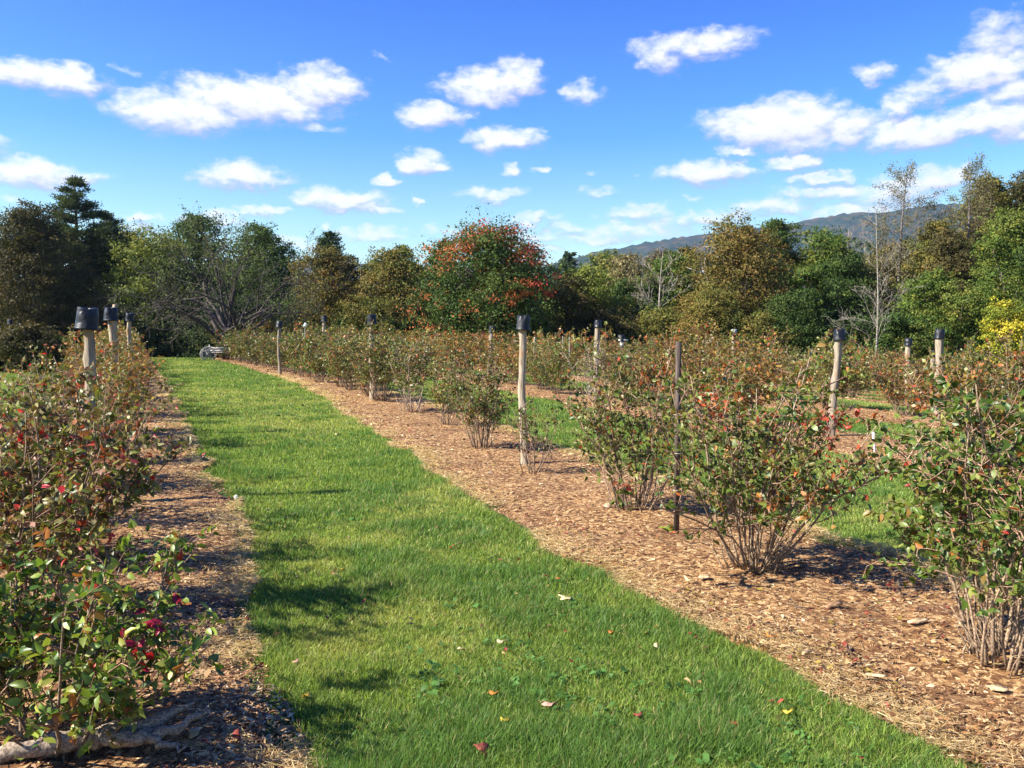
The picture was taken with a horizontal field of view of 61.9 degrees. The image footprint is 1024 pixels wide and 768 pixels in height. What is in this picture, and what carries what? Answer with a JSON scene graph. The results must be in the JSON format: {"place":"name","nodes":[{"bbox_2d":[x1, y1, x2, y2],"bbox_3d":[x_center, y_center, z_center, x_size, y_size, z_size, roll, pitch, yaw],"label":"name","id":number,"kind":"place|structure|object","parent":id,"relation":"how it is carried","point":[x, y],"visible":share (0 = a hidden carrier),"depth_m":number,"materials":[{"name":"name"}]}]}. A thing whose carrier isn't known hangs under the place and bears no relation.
{"place":"outdoors","nodes":[
{"label":"outdoors","id":0,"kind":"place"},
{"bbox_2d":[0,357,1023,767],"bbox_3d":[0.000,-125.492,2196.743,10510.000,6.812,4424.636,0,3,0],"label":"ground","id":1,"kind":"structure","parent":0,"point":[258,671],"depth_m":4.83,"materials":[{"name":"green plant"}]},
{"bbox_2d":[0,319,66,373],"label":"round bush","id":2,"kind":"object","parent":1,"relation":"on","point":[16,339],"visible":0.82,"depth_m":35.24,"materials":[{"name":"green plant"}]},
{"bbox_2d":[0,198,93,340],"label":"broadleaf tree","id":3,"kind":"object","parent":1,"relation":"on","point":[33,235],"visible":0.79,"depth_m":56.46,"materials":[{"name":"green plant"}]},
{"bbox_2d":[23,175,139,296],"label":"pine tree","id":4,"kind":"object","parent":1,"relation":"on","point":[94,236],"visible":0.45,"depth_m":64.83,"materials":[{"name":"green plant"}]},
{"bbox_2d":[37,265,135,354],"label":"broadleaf tree","id":5,"kind":"object","parent":1,"relation":"on","point":[88,298],"visible":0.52,"depth_m":58.69,"materials":[{"name":"green plant"}]},
{"bbox_2d":[39,287,176,356],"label":"broadleaf tree","id":6,"kind":"object","parent":1,"relation":"on","point":[121,318],"visible":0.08,"depth_m":62.44,"materials":[{"name":"green plant"}]},
{"bbox_2d":[72,211,143,300],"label":"pine tree","id":7,"kind":"object","parent":1,"relation":"on","point":[111,219],"visible":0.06,"depth_m":69.08,"materials":[{"name":"green plant"}]},
{"bbox_2d":[94,223,222,357],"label":"broadleaf tree","id":8,"kind":"object","parent":1,"relation":"on","point":[139,244],"visible":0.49,"depth_m":64.01,"materials":[{"name":"green plant"}]},
{"bbox_2d":[131,288,217,356],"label":"broadleaf tree","id":9,"kind":"object","parent":1,"relation":"on","point":[174,344],"visible":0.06,"depth_m":64.41,"materials":[{"name":"green plant"}]},
{"bbox_2d":[144,212,236,334],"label":"broadleaf tree","id":10,"kind":"object","parent":1,"relation":"on","point":[199,247],"visible":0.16,"depth_m":70.10,"materials":[{"name":"green plant"}]},
{"bbox_2d":[87,198,366,359],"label":"tree","id":11,"kind":"object","parent":1,"relation":"on","point":[219,322],"visible":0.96,"depth_m":52.85,"materials":[{"name":"green plant"}]},
{"bbox_2d":[157,280,298,357],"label":"broadleaf tree","id":12,"kind":"object","parent":1,"relation":"on","point":[193,333],"visible":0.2,"depth_m":58.00,"materials":[{"name":"green plant"}]},
{"bbox_2d":[188,220,313,322],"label":"broadleaf tree","id":13,"kind":"object","parent":1,"relation":"on","point":[264,239],"visible":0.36,"depth_m":68.14,"materials":[{"name":"green plant"}]},
{"bbox_2d":[245,283,352,339],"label":"broadleaf tree","id":14,"kind":"object","parent":1,"relation":"on","point":[286,307],"visible":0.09,"depth_m":63.51,"materials":[{"name":"green plant"}]},
{"bbox_2d":[280,243,368,338],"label":"broadleaf tree","id":15,"kind":"object","parent":1,"relation":"on","point":[330,260],"visible":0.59,"depth_m":62.42,"materials":[{"name":"green plant"}]},
{"bbox_2d":[310,229,356,268],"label":"pine tree","id":16,"kind":"object","parent":1,"relation":"on","point":[331,238],"visible":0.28,"depth_m":80.83,"materials":[{"name":"green plant"}]},
{"bbox_2d":[327,292,411,349],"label":"broadleaf tree","id":17,"kind":"object","parent":1,"relation":"on","point":[361,311],"visible":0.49,"depth_m":58.59,"materials":[{"name":"green plant"}]},
{"bbox_2d":[333,243,450,333],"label":"broadleaf tree","id":18,"kind":"object","parent":1,"relation":"on","point":[395,264],"visible":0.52,"depth_m":62.05,"materials":[{"name":"green plant"}]},
{"bbox_2d":[386,203,580,362],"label":"broadleaf tree","id":19,"kind":"object","parent":1,"relation":"on","point":[488,267],"visible":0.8,"depth_m":48.00,"materials":[{"name":"green plant"}]},
{"bbox_2d":[10,224,976,325],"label":"distant woods","id":20,"kind":"object","parent":1,"relation":"on","point":[868,244],"visible":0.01,"depth_m":114.26,"materials":[{"name":"green plant"}]},
{"bbox_2d":[0,371,1021,767],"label":"leaf litter","id":21,"kind":"object","parent":1,"relation":"on","point":[844,643],"visible":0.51,"depth_m":4.97,"materials":[{"name":"brown plant"}]},
{"bbox_2d":[0,358,1023,767],"bbox_3d":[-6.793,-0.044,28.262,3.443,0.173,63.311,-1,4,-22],"label":"mulch bed","id":22,"kind":"object","parent":1,"relation":"on","point":[508,458],"visible":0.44,"depth_m":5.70,"materials":[{"name":"brown wood"}]},
{"bbox_2d":[0,343,139,516],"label":"blueberry bush","id":23,"kind":"object","parent":22,"relation":"on","point":[67,381],"visible":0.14,"depth_m":6.97,"materials":[{"name":"green plant"}]},
{"bbox_2d":[0,376,159,569],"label":"blueberry bush","id":24,"kind":"object","parent":22,"relation":"on","point":[92,398],"visible":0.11,"depth_m":5.88,"materials":[{"name":"green plant"}]},
{"bbox_2d":[0,340,167,439],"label":"blueberry bush","id":25,"kind":"object","parent":22,"relation":"on","point":[43,363],"visible":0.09,"depth_m":10.53,"materials":[{"name":"green plant"}]},
{"bbox_2d":[82,330,95,460],"bbox_3d":[-3.995,0.283,8.130,0.156,1.983,0.129,-1,4,-21],"label":"wooden post","id":26,"kind":"object","parent":22,"relation":"on","point":[89,356],"visible":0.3,"depth_m":8.07,"materials":[{"name":"beige wood"}]},
{"bbox_2d":[74,307,98,329],"bbox_3d":[-4.020,-0.622,8.075,0.219,0.208,0.220,9,6,44],"label":"upturned bucket","id":27,"kind":"object","parent":26,"relation":"attached to","point":[87,318],"visible":1,"depth_m":8.00,"materials":[{"name":"black plastic"}]},
{"bbox_2d":[4,360,184,446],"bbox_3d":[-4.381,0.439,8.995,1.720,1.403,1.634,0,3,0],"label":"blueberry bush","id":28,"kind":"object","parent":22,"relation":"on","point":[31,366],"visible":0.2,"depth_m":8.99,"materials":[{"name":"green plant"}]},
{"bbox_2d":[34,332,164,435],"bbox_3d":[-5.924,0.087,12.182,1.605,1.655,1.706,-3,4,-41],"label":"blueberry bush","id":29,"kind":"object","parent":22,"relation":"on","point":[131,384],"visible":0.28,"depth_m":12.14,"materials":[{"name":"green plant"}]},
{"bbox_2d":[0,347,209,623],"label":"blueberry bush","id":30,"kind":"object","parent":22,"relation":"on","point":[82,493],"visible":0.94,"depth_m":4.75,"materials":[{"name":"green plant"}]},
{"bbox_2d":[0,701,209,763],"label":"driftwood log","id":31,"kind":"object","parent":22,"relation":"on","point":[155,729],"visible":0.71,"depth_m":3.26,"materials":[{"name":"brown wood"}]},
{"bbox_2d":[59,324,158,385],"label":"blueberry bush","id":32,"kind":"object","parent":22,"relation":"on","point":[129,350],"visible":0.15,"depth_m":16.43,"materials":[{"name":"green plant"}]},
{"bbox_2d":[0,519,226,767],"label":"blueberry bush","id":33,"kind":"object","parent":22,"relation":"on","point":[110,689],"visible":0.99,"depth_m":3.25,"materials":[{"name":"green plant"}]},
{"bbox_2d":[275,321,326,376],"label":"blueberry bush","id":34,"kind":"object","parent":22,"relation":"on","point":[296,362],"visible":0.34,"depth_m":31.46,"materials":[{"name":"green plant"}]},
{"bbox_2d":[281,318,349,381],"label":"blueberry bush","id":35,"kind":"object","parent":22,"relation":"on","point":[312,341],"visible":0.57,"depth_m":27.44,"materials":[{"name":"green plant"}]},
{"bbox_2d":[311,328,362,386],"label":"blueberry bush","id":36,"kind":"object","parent":22,"relation":"on","point":[325,361],"visible":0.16,"depth_m":25.50,"materials":[{"name":"green plant"}]},
{"bbox_2d":[319,317,378,389],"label":"blueberry bush","id":37,"kind":"object","parent":22,"relation":"on","point":[338,353],"visible":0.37,"depth_m":23.53,"materials":[{"name":"green plant"}]},
{"bbox_2d":[329,317,405,401],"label":"blueberry bush","id":38,"kind":"object","parent":22,"relation":"on","point":[367,370],"visible":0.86,"depth_m":20.02,"materials":[{"name":"green plant"}]},
{"bbox_2d":[333,329,410,395],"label":"blueberry bush","id":39,"kind":"object","parent":22,"relation":"on","point":[359,360],"visible":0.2,"depth_m":21.69,"materials":[{"name":"green plant"}]},
{"bbox_2d":[376,327,440,412],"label":"blueberry bush","id":40,"kind":"object","parent":22,"relation":"on","point":[409,368],"visible":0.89,"depth_m":17.34,"materials":[{"name":"green plant"}]},
{"bbox_2d":[418,349,474,424],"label":"blueberry bush","id":41,"kind":"object","parent":22,"relation":"on","point":[439,398],"visible":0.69,"depth_m":14.97,"materials":[{"name":"green plant"}]},
{"bbox_2d":[441,342,528,448],"bbox_3d":[-0.371,0.173,11.957,1.239,1.550,1.206,0,3,0],"label":"blueberry bush","id":42,"kind":"object","parent":22,"relation":"on","point":[466,391],"visible":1,"depth_m":11.83,"materials":[{"name":"green plant"}]},
{"bbox_2d":[518,330,527,463],"bbox_3d":[0.138,0.155,10.528,0.132,1.962,0.115,0,3,0],"label":"wooden post","id":43,"kind":"object","parent":22,"relation":"on","point":[522,334],"visible":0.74,"depth_m":10.48,"materials":[{"name":"beige wood"}]},
{"bbox_2d":[498,396,565,474],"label":"blueberry bush","id":44,"kind":"object","parent":22,"relation":"on","point":[525,417],"visible":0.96,"depth_m":9.85,"materials":[{"name":"green plant"}]},
{"bbox_2d":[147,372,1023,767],"bbox_3d":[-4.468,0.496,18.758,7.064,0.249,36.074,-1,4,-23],"label":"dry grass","id":45,"kind":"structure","parent":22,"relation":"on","point":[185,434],"depth_m":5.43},
{"bbox_2d":[550,321,749,512],"bbox_3d":[1.205,0.305,7.713,1.750,1.730,1.276,0,3,0],"label":"blueberry bush","id":46,"kind":"object","parent":22,"relation":"on","point":[604,421],"visible":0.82,"depth_m":7.58,"materials":[{"name":"green plant"}]},
{"bbox_2d":[673,342,680,530],"bbox_3d":[1.328,0.469,6.853,0.064,1.615,0.058,0,3,0],"label":"garden stake","id":47,"kind":"object","parent":22,"relation":"on","point":[677,402],"visible":0.65,"depth_m":6.84,"materials":[{"name":"brown wood"}]},
{"bbox_2d":[587,342,962,574],"bbox_3d":[1.525,0.515,5.684,2.123,1.599,1.762,0,3,0],"label":"blueberry bush","id":48,"kind":"object","parent":22,"relation":"on","point":[779,487],"visible":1,"depth_m":5.50,"materials":[{"name":"green plant"}]},
{"bbox_2d":[861,356,1023,678],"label":"blueberry bush","id":49,"kind":"object","parent":22,"relation":"on","point":[939,489],"visible":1,"depth_m":4.08,"materials":[{"name":"green plant"}]},
{"bbox_2d":[14,386,1023,767],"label":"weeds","id":50,"kind":"object","parent":1,"relation":"on","point":[636,682],"visible":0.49,"depth_m":3.92,"materials":[{"name":"green plant"}]},
{"bbox_2d":[139,311,994,388],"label":"undergrowth","id":51,"kind":"object","parent":1,"relation":"on","point":[339,321],"visible":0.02,"depth_m":58.55,"materials":[{"name":"green plant"}]},
{"bbox_2d":[532,272,607,364],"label":"broadleaf tree","id":52,"kind":"object","parent":1,"relation":"on","point":[569,291],"visible":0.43,"depth_m":52.92,"materials":[{"name":"green plant"}]},
{"bbox_2d":[554,256,634,351],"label":"broadleaf tree","id":53,"kind":"object","parent":1,"relation":"on","point":[594,283],"visible":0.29,"depth_m":54.98,"materials":[{"name":"green plant"}]},
{"bbox_2d":[553,304,642,370],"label":"broadleaf tree","id":54,"kind":"object","parent":1,"relation":"on","point":[609,315],"visible":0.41,"depth_m":52.64,"materials":[{"name":"green plant"}]},
{"bbox_2d":[590,250,658,317],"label":"broadleaf tree","id":55,"kind":"object","parent":1,"relation":"on","point":[622,263],"visible":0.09,"depth_m":68.64,"materials":[{"name":"green plant"}]},
{"bbox_2d":[607,278,673,330],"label":"broadleaf tree","id":56,"kind":"object","parent":1,"relation":"on","point":[620,289],"visible":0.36,"depth_m":59.04,"materials":[{"name":"green plant"}]},
{"bbox_2d":[611,304,693,351],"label":"broadleaf tree","id":57,"kind":"object","parent":1,"relation":"on","point":[657,319],"visible":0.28,"depth_m":52.31,"materials":[{"name":"green plant"}]},
{"bbox_2d":[632,248,700,334],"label":"broadleaf tree","id":58,"kind":"object","parent":1,"relation":"on","point":[666,278],"visible":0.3,"depth_m":60.59,"materials":[{"name":"green plant"}]},
{"bbox_2d":[654,285,764,349],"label":"broadleaf tree","id":59,"kind":"object","parent":1,"relation":"on","point":[701,309],"visible":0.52,"depth_m":48.47,"materials":[{"name":"green plant"}]},
{"bbox_2d":[398,369,1023,486],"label":"mulch bed","id":60,"kind":"object","parent":1,"relation":"on","point":[852,443],"visible":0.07,"depth_m":13.66,"materials":[{"name":"brown wood"}]},
{"bbox_2d":[442,326,488,377],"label":"blueberry bush","id":61,"kind":"object","parent":60,"relation":"on","point":[462,345],"visible":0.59,"depth_m":30.14,"materials":[{"name":"green plant"}]},
{"bbox_2d":[466,325,518,380],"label":"blueberry bush","id":62,"kind":"object","parent":60,"relation":"on","point":[485,350],"visible":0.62,"depth_m":28.52,"materials":[{"name":"green plant"}]},
{"bbox_2d":[494,342,542,384],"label":"blueberry bush","id":63,"kind":"object","parent":60,"relation":"on","point":[515,365],"visible":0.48,"depth_m":26.61,"materials":[{"name":"green plant"}]},
{"bbox_2d":[517,339,561,388],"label":"blueberry bush","id":64,"kind":"object","parent":60,"relation":"on","point":[533,373],"visible":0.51,"depth_m":24.53,"materials":[{"name":"green plant"}]},
{"bbox_2d":[526,340,588,393],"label":"blueberry bush","id":65,"kind":"object","parent":60,"relation":"on","point":[555,375],"visible":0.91,"depth_m":22.72,"materials":[{"name":"green plant"}]},
{"bbox_2d":[555,337,616,397],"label":"blueberry bush","id":66,"kind":"object","parent":60,"relation":"on","point":[583,362],"visible":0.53,"depth_m":20.98,"materials":[{"name":"green plant"}]},
{"bbox_2d":[598,346,658,404],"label":"blueberry bush","id":67,"kind":"object","parent":60,"relation":"on","point":[613,379],"visible":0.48,"depth_m":18.81,"materials":[{"name":"green plant"}]},
{"bbox_2d":[624,325,721,405],"bbox_3d":[3.332,-0.291,17.668,1.496,1.873,2.270,-2,4,-25],"label":"blueberry bush","id":68,"kind":"object","parent":60,"relation":"on","point":[653,372],"visible":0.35,"depth_m":17.94,"materials":[{"name":"green plant"}]},
{"bbox_2d":[651,316,763,416],"bbox_3d":[3.807,-0.311,16.380,1.862,2.040,1.980,-2,4,-30],"label":"blueberry bush","id":69,"kind":"object","parent":60,"relation":"on","point":[693,367],"visible":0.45,"depth_m":16.28,"materials":[{"name":"green plant"}]},
{"bbox_2d":[690,323,797,422],"bbox_3d":[4.171,-0.163,14.960,1.814,1.818,1.929,3,5,43],"label":"blueberry bush","id":70,"kind":"object","parent":60,"relation":"on","point":[747,401],"visible":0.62,"depth_m":14.89,"materials":[{"name":"green plant"}]},
{"bbox_2d":[827,340,842,436],"bbox_3d":[4.925,0.057,13.045,0.248,1.762,0.135,-2,4,-31],"label":"wooden post","id":71,"kind":"object","parent":60,"relation":"on","point":[837,348],"visible":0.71,"depth_m":13.01,"materials":[{"name":"beige wood"}]},
{"bbox_2d":[889,325,1023,467],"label":"blueberry bush","id":72,"kind":"object","parent":60,"relation":"on","point":[969,377],"visible":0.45,"depth_m":10.25,"materials":[{"name":"green plant"}]},
{"bbox_2d":[434,362,1023,435],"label":"mulch bed","id":73,"kind":"object","parent":1,"relation":"on","point":[871,411],"visible":0.09,"depth_m":17.53,"materials":[{"name":"brown wood"}]},
{"bbox_2d":[559,323,610,377],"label":"blueberry bush","id":74,"kind":"object","parent":73,"relation":"on","point":[586,339],"visible":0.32,"depth_m":30.45,"materials":[{"name":"green plant"}]},
{"bbox_2d":[793,327,871,406],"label":"blueberry bush","id":75,"kind":"object","parent":73,"relation":"on","point":[817,376],"visible":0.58,"depth_m":18.68,"materials":[{"name":"green plant"}]},
{"bbox_2d":[856,348,952,416],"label":"blueberry bush","id":76,"kind":"object","parent":73,"relation":"on","point":[901,395],"visible":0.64,"depth_m":16.95,"materials":[{"name":"green plant"}]},
{"bbox_2d":[659,207,808,378],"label":"broadleaf tree","id":77,"kind":"object","parent":1,"relation":"on","point":[741,249],"visible":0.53,"depth_m":52.23,"materials":[{"name":"green plant"}]},
{"bbox_2d":[572,370,932,408],"bbox_3d":[4.694,-0.289,36.622,3.028,0.399,43.018,-1,4,-23],"label":"mulch bed","id":78,"kind":"object","parent":1,"relation":"on","point":[848,398],"visible":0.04,"depth_m":23.22,"materials":[{"name":"brown wood"}]},
{"bbox_2d":[811,344,879,397],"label":"blueberry bush","id":79,"kind":"object","parent":78,"relation":"on","point":[861,382],"visible":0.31,"depth_m":24.65,"materials":[{"name":"green plant"}]},
{"bbox_2d":[871,351,945,404],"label":"blueberry bush","id":80,"kind":"object","parent":78,"relation":"on","point":[895,369],"visible":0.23,"depth_m":22.87,"materials":[{"name":"green plant"}]},
{"bbox_2d":[945,331,1021,397],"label":"blueberry bush","id":81,"kind":"object","parent":78,"relation":"on","point":[973,361],"visible":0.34,"depth_m":20.37,"materials":[{"name":"green plant"}]},
{"bbox_2d":[715,310,809,377],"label":"broadleaf tree","id":82,"kind":"object","parent":1,"relation":"on","point":[763,320],"visible":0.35,"depth_m":47.91,"materials":[{"name":"green plant"}]},
{"bbox_2d":[745,217,808,313],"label":"broadleaf tree","id":83,"kind":"object","parent":1,"relation":"on","point":[783,233],"visible":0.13,"depth_m":58.44,"materials":[{"name":"green plant"}]},
{"bbox_2d":[750,285,859,383],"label":"broadleaf tree","id":84,"kind":"object","parent":1,"relation":"on","point":[798,306],"visible":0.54,"depth_m":48.68,"materials":[{"name":"green plant"}]},
{"bbox_2d":[780,225,876,336],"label":"broadleaf tree","id":85,"kind":"object","parent":1,"relation":"on","point":[831,242],"visible":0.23,"depth_m":56.60,"materials":[{"name":"green plant"}]},
{"bbox_2d":[802,247,896,341],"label":"broadleaf tree","id":86,"kind":"object","parent":1,"relation":"on","point":[839,269],"visible":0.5,"depth_m":54.58,"materials":[{"name":"green plant"}]},
{"bbox_2d":[816,313,904,389],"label":"broadleaf tree","id":87,"kind":"object","parent":1,"relation":"on","point":[869,330],"visible":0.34,"depth_m":48.86,"materials":[{"name":"green plant"}]},
{"bbox_2d":[825,208,927,388],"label":"bare tree","id":88,"kind":"object","parent":1,"relation":"on","point":[877,322],"visible":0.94,"depth_m":45.91,"materials":[{"name":"grey plant"}]},
{"bbox_2d":[854,238,930,346],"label":"broadleaf tree","id":89,"kind":"object","parent":1,"relation":"on","point":[890,275],"visible":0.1,"depth_m":60.67,"materials":[{"name":"green plant"}]},
{"bbox_2d":[848,307,941,372],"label":"broadleaf tree","id":90,"kind":"object","parent":1,"relation":"on","point":[897,319],"visible":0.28,"depth_m":48.86,"materials":[{"name":"green plant"}]},
{"bbox_2d":[847,155,955,341],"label":"bare tree","id":91,"kind":"object","parent":1,"relation":"on","point":[901,197],"visible":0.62,"depth_m":58.68,"materials":[{"name":"brown plant"}]},
{"bbox_2d":[885,264,986,357],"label":"broadleaf tree","id":92,"kind":"object","parent":1,"relation":"on","point":[937,282],"visible":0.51,"depth_m":49.08,"materials":[{"name":"green plant"}]},
{"bbox_2d":[885,218,988,344],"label":"broadleaf tree","id":93,"kind":"object","parent":1,"relation":"on","point":[936,227],"visible":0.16,"depth_m":57.14,"materials":[{"name":"green plant"}]},
{"bbox_2d":[906,226,990,340],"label":"broadleaf tree","id":94,"kind":"object","parent":1,"relation":"on","point":[944,246],"visible":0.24,"depth_m":54.77,"materials":[{"name":"green plant"}]},
{"bbox_2d":[918,288,999,367],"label":"broadleaf tree","id":95,"kind":"object","parent":1,"relation":"on","point":[968,304],"visible":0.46,"depth_m":47.23,"materials":[{"name":"green plant"}]},
{"bbox_2d":[923,148,1005,300],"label":"bare tree","id":96,"kind":"object","parent":1,"relation":"on","point":[982,203],"visible":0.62,"depth_m":58.51,"materials":[{"name":"brown plant"}]},
{"bbox_2d":[942,171,1020,340],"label":"broadleaf tree","id":97,"kind":"object","parent":1,"relation":"on","point":[1000,196],"visible":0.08,"depth_m":60.42,"materials":[{"name":"green plant"}]},
{"bbox_2d":[958,202,1023,354],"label":"broadleaf tree","id":98,"kind":"object","parent":1,"relation":"on","point":[1001,271],"visible":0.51,"depth_m":48.83,"materials":[{"name":"green plant"}]},
{"bbox_2d":[964,293,1023,389],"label":"broadleaf tree","id":99,"kind":"object","parent":1,"relation":"on","point":[1003,317],"visible":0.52,"depth_m":41.44,"materials":[{"name":"yellow plant"}]},
{"bbox_2d":[992,170,1023,256],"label":"broadleaf tree","id":100,"kind":"object","parent":1,"relation":"on","point":[1017,187],"visible":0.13,"depth_m":59.23,"materials":[{"name":"green plant"}]},
{"bbox_2d":[0,0,1023,267],"label":"sky","id":101,"kind":"structure","parent":0,"point":[595,125],"materials":[{"name":"blue"}]},
{"bbox_2d":[193,203,976,313],"bbox_3d":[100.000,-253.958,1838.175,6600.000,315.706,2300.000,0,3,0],"label":"hills","id":102,"kind":"structure","parent":0,"point":[843,221],"depth_m":1700.93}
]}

